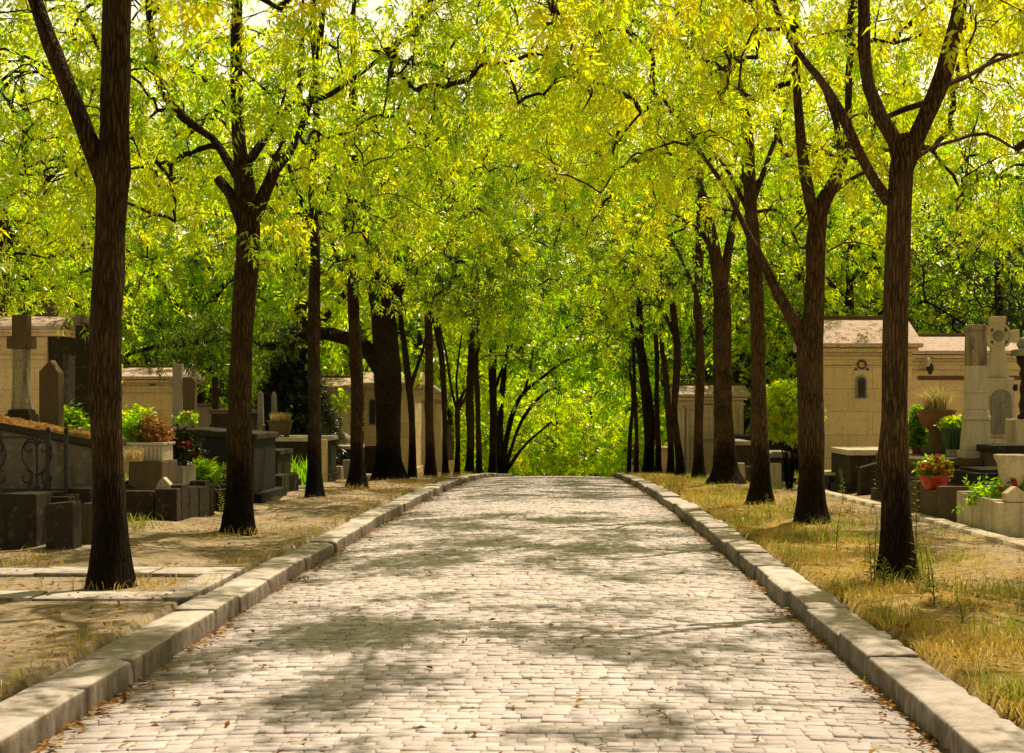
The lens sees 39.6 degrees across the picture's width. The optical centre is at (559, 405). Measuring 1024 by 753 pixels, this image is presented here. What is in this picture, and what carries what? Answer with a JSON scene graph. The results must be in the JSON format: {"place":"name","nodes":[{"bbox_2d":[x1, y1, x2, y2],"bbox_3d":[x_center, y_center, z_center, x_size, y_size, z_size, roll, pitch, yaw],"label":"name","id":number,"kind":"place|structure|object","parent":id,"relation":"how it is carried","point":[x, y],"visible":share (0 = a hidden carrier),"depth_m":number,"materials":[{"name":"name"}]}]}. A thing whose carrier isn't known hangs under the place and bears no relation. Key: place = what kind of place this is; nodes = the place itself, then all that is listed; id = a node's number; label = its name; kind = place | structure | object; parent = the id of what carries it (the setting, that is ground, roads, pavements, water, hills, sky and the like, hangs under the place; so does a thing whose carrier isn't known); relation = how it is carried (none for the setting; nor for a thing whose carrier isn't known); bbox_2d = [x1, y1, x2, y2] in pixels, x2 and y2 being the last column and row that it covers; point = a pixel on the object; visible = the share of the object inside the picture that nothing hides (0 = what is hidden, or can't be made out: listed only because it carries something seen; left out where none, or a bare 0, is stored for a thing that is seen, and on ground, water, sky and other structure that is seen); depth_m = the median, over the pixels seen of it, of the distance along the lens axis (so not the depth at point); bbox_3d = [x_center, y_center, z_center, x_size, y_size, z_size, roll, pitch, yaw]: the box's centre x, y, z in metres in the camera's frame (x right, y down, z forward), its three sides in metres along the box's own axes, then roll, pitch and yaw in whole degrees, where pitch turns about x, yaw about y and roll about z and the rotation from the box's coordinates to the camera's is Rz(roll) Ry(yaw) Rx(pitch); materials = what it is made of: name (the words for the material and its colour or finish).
{"place":"outdoors","nodes":[
{"label":"outdoors","id":0,"kind":"place"},
{"bbox_2d":[31,476,943,752],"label":"road","id":1,"kind":"structure","parent":0,"point":[385,692],"depth_m":9.42,"materials":[{"name":"stone"}]},
{"bbox_2d":[0,414,1023,752],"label":"fallen leaves","id":2,"kind":"object","parent":1,"relation":"on","point":[230,624],"visible":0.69,"depth_m":11.55,"materials":[{"name":"brown plant"}]},
{"bbox_2d":[0,472,1023,729],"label":"ground","id":3,"kind":"structure","parent":0,"point":[152,552],"depth_m":13.65,"materials":[{"name":"soil"}]},
{"bbox_2d":[0,491,50,550],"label":"stone block","id":4,"kind":"structure","parent":3,"relation":"on","point":[23,515],"depth_m":15.51,"materials":[{"name":"stone"}]},
{"bbox_2d":[0,490,79,502],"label":"grave","id":5,"kind":"object","parent":3,"relation":"on","point":[58,497],"visible":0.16,"depth_m":16.45,"materials":[{"name":"stone"}]},
{"bbox_2d":[0,427,68,493],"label":"iron fence","id":6,"kind":"object","parent":5,"relation":"on","point":[46,470],"visible":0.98,"depth_m":16.59,"materials":[{"name":"metal"}]},
{"bbox_2d":[0,303,89,415],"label":"mausoleum","id":7,"kind":"structure","parent":3,"relation":"on","point":[51,345],"depth_m":34.00,"materials":[{"name":"beige stone"}]},
{"bbox_2d":[39,360,63,425],"bbox_3d":[-8.284,0.467,23.200,0.320,2.417,0.260,0,0,0],"label":"headstone","id":8,"kind":"object","parent":3,"relation":"on","point":[51,392],"visible":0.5,"depth_m":23.07,"materials":[{"name":"brown stone"}]},
{"bbox_2d":[0,415,126,491],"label":"sloping tomb","id":9,"kind":"object","parent":3,"relation":"on","point":[13,468],"visible":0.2,"depth_m":17.60,"materials":[{"name":"stone"}]},
{"bbox_2d":[5,315,38,421],"bbox_3d":[-8.319,-0.512,22.000,0.418,1.780,0.399,0,0,0],"label":"stone cross","id":10,"kind":"object","parent":9,"relation":"on","point":[21,342],"visible":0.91,"depth_m":21.90,"materials":[{"name":"grey stone"}]},
{"bbox_2d":[46,500,81,549],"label":"stone block","id":11,"kind":"structure","parent":3,"relation":"on","point":[63,524],"depth_m":15.21,"materials":[{"name":"stone"}]},
{"bbox_2d":[71,325,89,427],"bbox_3d":[-8.359,0.169,25.000,0.598,3.164,0.598,0,0,0],"label":"stone cross","id":12,"kind":"object","parent":3,"relation":"on","point":[80,348],"visible":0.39,"depth_m":24.88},
{"bbox_2d":[0,10,177,340],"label":"cemetery tree","id":13,"kind":"object","parent":3,"relation":"on","point":[14,215],"visible":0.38,"depth_m":21.45,"materials":[{"name":"green plant"}]},
{"bbox_2d":[0,0,190,364],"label":"woodland tree","id":14,"kind":"object","parent":3,"relation":"on","point":[75,309],"visible":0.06,"depth_m":49.26,"materials":[{"name":"green plant"}]},
{"bbox_2d":[0,38,198,381],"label":"cemetery tree","id":15,"kind":"object","parent":3,"relation":"on","point":[39,301],"visible":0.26,"depth_m":36.89,"materials":[{"name":"green plant"}]},
{"bbox_2d":[0,567,244,604],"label":"stone path","id":16,"kind":"structure","parent":3,"relation":"on","point":[181,595],"depth_m":12.22,"materials":[{"name":"stone"}]},
{"bbox_2d":[37,195,234,408],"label":"woodland tree","id":17,"kind":"object","parent":3,"relation":"on","point":[222,400],"visible":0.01,"depth_m":56.80,"materials":[{"name":"green plant"}]},
{"bbox_2d":[122,365,204,476],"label":"mausoleum","id":18,"kind":"structure","parent":3,"relation":"on","point":[145,388],"depth_m":42.00,"materials":[{"name":"beige stone"}]},
{"bbox_2d":[125,480,213,521],"bbox_3d":[-5.803,1.387,20.359,1.263,0.593,2.118,0,0,0],"label":"grave","id":19,"kind":"object","parent":3,"relation":"on","point":[176,502],"visible":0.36,"depth_m":19.34,"materials":[{"name":"stone"}]},
{"bbox_2d":[128,459,177,489],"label":"plinth block","id":20,"kind":"structure","parent":19,"relation":"on","point":[146,475],"depth_m":20.62,"materials":[{"name":"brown stone"}]},
{"bbox_2d":[122,409,176,460],"bbox_3d":[-6.128,0.426,20.975,0.933,0.765,0.747,0,0,0],"label":"planter","id":21,"kind":"object","parent":20,"relation":"on","point":[151,433],"visible":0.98,"depth_m":20.81,"materials":[{"name":"stone"}]},
{"bbox_2d":[12,14,338,408],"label":"woodland tree","id":22,"kind":"object","parent":3,"relation":"on","point":[204,295],"visible":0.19,"depth_m":51.27,"materials":[{"name":"green plant"}]},
{"bbox_2d":[169,364,183,429],"bbox_3d":[-8.849,0.470,33.000,0.439,2.878,0.439,0,0,0],"label":"stone pillar","id":23,"kind":"object","parent":3,"relation":"on","point":[176,382],"visible":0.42,"depth_m":32.91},
{"bbox_2d":[178,464,195,482],"bbox_3d":[-5.969,1.322,22.300,0.363,0.775,0.799,0,0,0],"label":"planter","id":24,"kind":"object","parent":3,"relation":"on","point":[187,473],"visible":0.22,"depth_m":22.16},
{"bbox_2d":[167,424,210,465],"bbox_3d":[-5.923,0.626,22.284,0.962,0.694,0.729,0,0,0],"label":"flower pot","id":25,"kind":"object","parent":24,"relation":"on","point":[185,446],"visible":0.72,"depth_m":22.20,"materials":[{"name":"plant"}]},
{"bbox_2d":[121,249,260,403],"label":"woodland evergreen","id":26,"kind":"object","parent":3,"relation":"on","point":[209,398],"visible":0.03,"depth_m":55.11,"materials":[{"name":"green plant"}]},
{"bbox_2d":[187,453,226,486],"bbox_3d":[-5.832,1.214,23.218,0.941,0.918,0.849,0,0,0],"label":"leafy plant","id":27,"kind":"object","parent":3,"relation":"on","point":[210,471],"visible":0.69,"depth_m":23.11,"materials":[{"name":"green plant"}]},
{"bbox_2d":[176,427,286,502],"bbox_3d":[-5.904,1.079,25.450,1.636,1.368,2.260,0,0,0],"label":"tomb","id":28,"kind":"object","parent":3,"relation":"on","point":[263,456],"visible":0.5,"depth_m":24.81,"materials":[{"name":"black stone"}]},
{"bbox_2d":[0,472,476,696],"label":"dry grass","id":29,"kind":"structure","parent":3,"relation":"on","point":[171,581],"depth_m":14.12,"materials":[{"name":"plant"}]},
{"bbox_2d":[0,473,515,752],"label":"kerb","id":30,"kind":"structure","parent":3,"relation":"on","point":[35,714],"depth_m":9.50,"materials":[{"name":"stone"}]},
{"bbox_2d":[252,319,349,465],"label":"yew tree","id":31,"kind":"object","parent":3,"relation":"on","point":[287,378],"visible":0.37,"depth_m":42.41,"materials":[{"name":"green plant"}]},
{"bbox_2d":[184,177,417,408],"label":"woodland tree","id":32,"kind":"object","parent":3,"relation":"on","point":[334,372],"visible":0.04,"depth_m":60.86,"materials":[{"name":"green plant"}]},
{"bbox_2d":[127,0,486,427],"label":"woodland tree","id":33,"kind":"object","parent":3,"relation":"on","point":[300,312],"visible":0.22,"depth_m":48.89,"materials":[{"name":"green plant"}]},
{"bbox_2d":[275,435,338,481],"bbox_3d":[-6.719,1.377,36.100,1.884,1.204,2.320,0,0,0],"label":"tomb","id":34,"kind":"object","parent":3,"relation":"on","point":[298,444],"visible":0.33,"depth_m":35.00,"materials":[{"name":"stone"}]},
{"bbox_2d":[0,0,639,590],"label":"roadside tree","id":35,"kind":"object","parent":3,"relation":"on","point":[106,154],"visible":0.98,"depth_m":12.11,"materials":[{"name":"brown plant"}]},
{"bbox_2d":[0,0,641,535],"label":"roadside tree","id":36,"kind":"object","parent":3,"relation":"on","point":[248,204],"visible":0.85,"depth_m":17.59,"materials":[{"name":"green plant"}]},
{"bbox_2d":[121,48,554,480],"bbox_3d":[-5.916,-3.604,36.759,11.664,11.349,6.295,0,0,0],"label":"massive tree","id":37,"kind":"object","parent":3,"relation":"on","point":[381,353],"visible":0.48,"depth_m":36.63,"materials":[{"name":"green plant"}]},
{"bbox_2d":[59,0,625,497],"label":"roadside tree","id":38,"kind":"object","parent":3,"relation":"on","point":[315,486],"visible":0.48,"depth_m":25.31,"materials":[{"name":"green plant"}]},
{"bbox_2d":[320,376,364,434],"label":"mausoleum","id":39,"kind":"structure","parent":3,"relation":"on","point":[335,383],"depth_m":51.00,"materials":[{"name":"beige stone"}]},
{"bbox_2d":[127,0,620,488],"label":"roadside tree","id":40,"kind":"object","parent":3,"relation":"on","point":[357,473],"visible":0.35,"depth_m":30.89,"materials":[{"name":"green plant"}]},
{"bbox_2d":[363,369,424,472],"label":"mausoleum","id":41,"kind":"structure","parent":3,"relation":"on","point":[369,419],"depth_m":53.00,"materials":[{"name":"beige stone"}]},
{"bbox_2d":[421,385,447,471],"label":"mausoleum","id":42,"kind":"structure","parent":3,"relation":"on","point":[437,408],"depth_m":57.88,"materials":[{"name":"beige stone"}]},
{"bbox_2d":[308,125,562,422],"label":"woodland tree","id":43,"kind":"object","parent":3,"relation":"on","point":[436,372],"visible":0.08,"depth_m":64.62,"materials":[{"name":"green plant"}]},
{"bbox_2d":[321,103,576,459],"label":"woodland tree","id":44,"kind":"object","parent":3,"relation":"on","point":[482,406],"visible":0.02,"depth_m":74.24,"materials":[{"name":"green plant"}]},
{"bbox_2d":[328,82,599,477],"bbox_3d":[-2.451,-3.380,38.478,7.890,10.925,5.940,0,0,0],"label":"roadside tree","id":45,"kind":"object","parent":3,"relation":"on","point":[412,462],"visible":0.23,"depth_m":38.45,"materials":[{"name":"green plant"}]},
{"bbox_2d":[365,30,591,476],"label":"roadside tree","id":46,"kind":"object","parent":3,"relation":"on","point":[430,468],"visible":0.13,"depth_m":40.88,"materials":[{"name":"green plant"}]},
{"bbox_2d":[375,118,611,475],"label":"roadside tree","id":47,"kind":"object","parent":3,"relation":"on","point":[442,371],"visible":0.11,"depth_m":42.92,"materials":[{"name":"green plant"}]},
{"bbox_2d":[400,139,607,473],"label":"roadside tree","id":48,"kind":"object","parent":3,"relation":"on","point":[469,413],"visible":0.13,"depth_m":51.88,"materials":[{"name":"green plant"}]},
{"bbox_2d":[387,201,628,475],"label":"roadside tree","id":49,"kind":"object","parent":3,"relation":"on","point":[458,402],"visible":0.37,"depth_m":43.96,"materials":[{"name":"green plant"}]},
{"bbox_2d":[462,378,574,475],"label":"woodland tree","id":50,"kind":"object","parent":3,"relation":"on","point":[485,459],"visible":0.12,"depth_m":87.17,"materials":[{"name":"green plant"}]},
{"bbox_2d":[444,276,594,473],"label":"arching tree","id":51,"kind":"object","parent":3,"relation":"on","point":[504,465],"visible":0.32,"depth_m":65.92,"materials":[{"name":"green plant"}]},
{"bbox_2d":[441,184,605,472],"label":"roadside tree","id":52,"kind":"object","parent":3,"relation":"on","point":[493,386],"visible":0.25,"depth_m":60.87,"materials":[{"name":"green plant"}]},
{"bbox_2d":[443,173,604,473],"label":"roadside tree","id":53,"kind":"object","parent":3,"relation":"on","point":[479,467],"visible":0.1,"depth_m":54.91,"materials":[{"name":"green plant"}]},
{"bbox_2d":[436,177,615,427],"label":"woodland tree","id":54,"kind":"object","parent":3,"relation":"on","point":[558,333],"visible":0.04,"depth_m":108.11,"materials":[{"name":"green plant"}]},
{"bbox_2d":[505,384,616,476],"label":"woodland tree","id":55,"kind":"object","parent":3,"relation":"on","point":[560,457],"visible":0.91,"depth_m":79.48,"materials":[{"name":"green plant"}]},
{"bbox_2d":[537,373,640,476],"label":"woodland tree","id":56,"kind":"object","parent":3,"relation":"on","point":[597,407],"visible":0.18,"depth_m":85.22,"materials":[{"name":"green plant"}]},
{"bbox_2d":[537,360,642,476],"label":"woodland tree","id":57,"kind":"object","parent":3,"relation":"on","point":[578,393],"visible":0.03,"depth_m":93.85,"materials":[{"name":"green plant"}]},
{"bbox_2d":[521,218,664,473],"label":"roadside tree","id":58,"kind":"object","parent":3,"relation":"on","point":[629,455],"visible":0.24,"depth_m":62.94,"materials":[{"name":"green plant"}]},
{"bbox_2d":[522,185,693,472],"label":"roadside tree","id":59,"kind":"object","parent":3,"relation":"on","point":[636,430],"visible":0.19,"depth_m":56.95,"materials":[{"name":"green plant"}]},
{"bbox_2d":[506,105,718,473],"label":"roadside tree","id":60,"kind":"object","parent":3,"relation":"on","point":[648,466],"visible":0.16,"depth_m":47.88,"materials":[{"name":"green plant"}]},
{"bbox_2d":[497,48,766,476],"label":"roadside tree","id":61,"kind":"object","parent":3,"relation":"on","point":[673,326],"visible":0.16,"depth_m":40.92,"materials":[{"name":"green plant"}]},
{"bbox_2d":[590,384,674,476],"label":"woodland tree","id":62,"kind":"object","parent":3,"relation":"on","point":[607,449],"visible":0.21,"depth_m":81.39,"materials":[{"name":"green plant"}]},
{"bbox_2d":[526,86,742,474],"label":"roadside tree","id":63,"kind":"object","parent":3,"relation":"on","point":[670,442],"visible":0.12,"depth_m":43.43,"materials":[{"name":"green plant"}]},
{"bbox_2d":[542,139,727,472],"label":"roadside tree","id":64,"kind":"object","parent":3,"relation":"on","point":[658,464],"visible":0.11,"depth_m":49.94,"materials":[{"name":"green plant"}]},
{"bbox_2d":[509,0,794,480],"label":"roadside tree","id":65,"kind":"object","parent":3,"relation":"on","point":[697,287],"visible":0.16,"depth_m":37.41,"materials":[{"name":"green plant"}]},
{"bbox_2d":[578,124,784,459],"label":"woodland tree","id":66,"kind":"object","parent":3,"relation":"on","point":[617,391],"visible":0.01,"depth_m":77.25,"materials":[{"name":"green plant"}]},
{"bbox_2d":[565,102,827,434],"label":"woodland tree","id":67,"kind":"object","parent":3,"relation":"on","point":[624,378],"visible":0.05,"depth_m":65.76,"materials":[{"name":"green plant"}]},
{"bbox_2d":[670,383,750,473],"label":"mausoleum","id":68,"kind":"structure","parent":3,"relation":"on","point":[686,400],"depth_m":46.00,"materials":[{"name":"beige stone"}]},
{"bbox_2d":[490,8,939,484],"bbox_3d":[3.545,-3.510,31.994,10.310,10.891,5.892,0,0,0],"label":"roadside tree","id":69,"kind":"object","parent":3,"relation":"on","point":[725,467],"visible":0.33,"depth_m":31.82,"materials":[{"name":"green plant"}]},
{"bbox_2d":[649,252,796,438],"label":"evergreen tree","id":70,"kind":"object","parent":3,"relation":"on","point":[736,380],"visible":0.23,"depth_m":51.36,"materials":[{"name":"green plant"}]},
{"bbox_2d":[430,0,1023,524],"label":"roadside tree","id":71,"kind":"object","parent":3,"relation":"on","point":[806,330],"visible":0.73,"depth_m":18.93,"materials":[{"name":"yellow plant"}]},
{"bbox_2d":[455,0,1023,582],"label":"roadside tree","id":72,"kind":"object","parent":3,"relation":"on","point":[893,462],"visible":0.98,"depth_m":12.93,"materials":[{"name":"brown plant"}]},
{"bbox_2d":[459,0,1023,504],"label":"roadside tree","id":73,"kind":"object","parent":3,"relation":"on","point":[759,488],"visible":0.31,"depth_m":23.45,"materials":[{"name":"green plant"}]},
{"bbox_2d":[606,0,980,472],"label":"woodland tree","id":74,"kind":"object","parent":3,"relation":"on","point":[775,376],"visible":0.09,"depth_m":50.28,"materials":[{"name":"green plant"}]},
{"bbox_2d":[766,377,828,488],"bbox_3d":[4.846,0.580,29.961,1.675,2.426,1.520,0,0,0],"label":"tree","id":75,"kind":"object","parent":3,"relation":"on","point":[782,411],"visible":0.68,"depth_m":29.75,"materials":[{"name":"green plant"}]},
{"bbox_2d":[612,473,1023,752],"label":"kerb","id":76,"kind":"structure","parent":3,"relation":"on","point":[950,715],"depth_m":9.05,"materials":[{"name":"stone"}]},
{"bbox_2d":[628,471,1023,724],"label":"dry grass","id":77,"kind":"structure","parent":3,"relation":"on","point":[945,630],"depth_m":11.75,"materials":[{"name":"plant"}]},
{"bbox_2d":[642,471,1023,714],"bbox_3d":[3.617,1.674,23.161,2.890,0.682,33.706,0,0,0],"label":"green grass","id":78,"kind":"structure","parent":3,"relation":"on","point":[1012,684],"depth_m":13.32,"materials":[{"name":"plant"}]},
{"bbox_2d":[828,447,877,493],"bbox_3d":[6.155,1.333,28.450,1.266,0.959,2.100,0,0,0],"label":"tomb","id":79,"kind":"object","parent":3,"relation":"on","point":[849,461],"visible":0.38,"depth_m":27.66,"materials":[{"name":"stone"}]},
{"bbox_2d":[689,0,1023,380],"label":"woodland tree","id":80,"kind":"object","parent":3,"relation":"on","point":[867,300],"visible":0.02,"depth_m":54.04,"materials":[{"name":"green plant"}]},
{"bbox_2d":[703,77,1011,377],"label":"cemetery tree","id":81,"kind":"object","parent":3,"relation":"on","point":[849,289],"visible":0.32,"depth_m":45.40,"materials":[{"name":"green plant"}]},
{"bbox_2d":[793,316,922,469],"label":"mausoleum","id":82,"kind":"structure","parent":3,"relation":"on","point":[852,370],"depth_m":32.00,"materials":[{"name":"beige stone"}]},
{"bbox_2d":[857,462,878,494],"bbox_3d":[5.851,1.389,26.775,0.440,0.675,0.348,0,0,0],"label":"headstone","id":83,"kind":"object","parent":3,"relation":"on","point":[866,477],"visible":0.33,"depth_m":26.62,"materials":[{"name":"stone"}]},
{"bbox_2d":[782,481,1023,549],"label":"edging kerb","id":84,"kind":"structure","parent":3,"relation":"on","point":[1013,542],"depth_m":18.39,"materials":[{"name":"stone"}]},
{"bbox_2d":[871,453,983,499],"bbox_3d":[6.975,1.295,24.150,2.690,0.888,3.140,0,0,0],"label":"tomb","id":85,"kind":"object","parent":3,"relation":"on","point":[915,458],"visible":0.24,"depth_m":22.90,"materials":[{"name":"stone"}]},
{"bbox_2d":[908,403,928,453],"bbox_3d":[6.302,0.397,25.102,0.638,0.909,0.594,0,0,37],"label":"dwarf conifer","id":86,"kind":"object","parent":85,"relation":"on","point":[918,435],"visible":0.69,"depth_m":24.99,"materials":[{"name":"plant"}]},
{"bbox_2d":[912,381,959,454],"bbox_3d":[6.516,0.207,24.611,1.188,1.289,1.192,0,0,0],"label":"stone urn","id":87,"kind":"object","parent":85,"relation":"on","point":[936,404],"visible":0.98,"depth_m":24.44,"materials":[{"name":"stone"}]},
{"bbox_2d":[933,414,961,455],"bbox_3d":[6.654,0.486,23.998,0.692,0.731,0.626,0,0,0],"label":"planter","id":88,"kind":"object","parent":85,"relation":"on","point":[950,430],"visible":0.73,"depth_m":23.86,"materials":[{"name":"ceramic"}]},
{"bbox_2d":[957,324,991,458],"bbox_3d":[6.766,-0.234,23.100,0.480,2.170,0.460,0,0,0],"label":"pillar monument","id":89,"kind":"object","parent":85,"relation":"on","point":[975,417],"visible":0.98,"depth_m":22.95,"materials":[{"name":"stone"}]},
{"bbox_2d":[867,157,1023,337],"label":"evergreen tree","id":90,"kind":"object","parent":3,"relation":"on","point":[997,308],"visible":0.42,"depth_m":42.66,"materials":[{"name":"green plant"}]},
{"bbox_2d":[869,56,1023,336],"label":"woodland tree","id":91,"kind":"object","parent":3,"relation":"on","point":[986,316],"visible":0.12,"depth_m":51.16,"materials":[{"name":"green plant"}]},
{"bbox_2d":[910,477,988,521],"bbox_3d":[6.304,1.388,20.696,2.208,0.594,2.423,0,0,0],"label":"grave","id":92,"kind":"object","parent":3,"relation":"on","point":[940,501],"visible":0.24,"depth_m":19.69,"materials":[{"name":"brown stone"}]},
{"bbox_2d":[912,453,954,489],"bbox_3d":[5.332,0.927,20.138,0.641,0.516,0.584,0,0,0],"label":"flower bowl","id":93,"kind":"object","parent":92,"relation":"on","point":[937,470],"visible":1,"depth_m":20.02,"materials":[{"name":"red plant"}]},
{"bbox_2d":[951,466,1000,485],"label":"grave slab","id":94,"kind":"structure","parent":92,"relation":"on","point":[974,472],"depth_m":20.67,"materials":[{"name":"black stone"}]},
{"bbox_2d":[912,333,1020,418],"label":"mausoleum","id":95,"kind":"structure","parent":3,"relation":"on","point":[938,361],"depth_m":36.00,"materials":[{"name":"beige stone"}]},
{"bbox_2d":[911,2,1023,293],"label":"cemetery tree","id":96,"kind":"object","parent":3,"relation":"on","point":[1002,206],"visible":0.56,"depth_m":23.41,"materials":[{"name":"green plant"}]},
{"bbox_2d":[957,491,1023,536],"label":"grave","id":97,"kind":"object","parent":3,"relation":"on","point":[998,516],"visible":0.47,"depth_m":17.42,"materials":[{"name":"stone"}]},
{"bbox_2d":[952,474,1023,514],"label":"geranium bed","id":98,"kind":"object","parent":97,"relation":"in","point":[996,490],"visible":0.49,"depth_m":18.00,"materials":[{"name":"green plant"}]},
{"bbox_2d":[993,454,1023,498],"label":"stone vase","id":99,"kind":"object","parent":97,"relation":"on","point":[1009,466],"visible":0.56,"depth_m":17.76,"materials":[{"name":"stone"}]},
{"bbox_2d":[976,442,1023,465],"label":"tomb","id":100,"kind":"object","parent":3,"relation":"on","point":[987,451],"visible":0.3,"depth_m":22.21,"materials":[{"name":"grey stone"}]},
{"bbox_2d":[987,316,1019,443],"bbox_3d":[8.194,0.055,26.600,1.100,3.443,1.000,0,0,0],"label":"ringed cross","id":101,"kind":"object","parent":3,"relation":"on","point":[1001,400],"visible":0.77,"depth_m":26.42,"materials":[{"name":"stone"}]},
{"bbox_2d":[1005,337,1023,444],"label":"carved monument","id":102,"kind":"object","parent":3,"relation":"on","point":[1014,431],"visible":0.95,"depth_m":25.32,"materials":[{"name":"stone"}]},
{"bbox_2d":[0,0,1023,377],"label":"sky","id":103,"kind":"structure","parent":0,"point":[372,5],"materials":[{"name":"white"}]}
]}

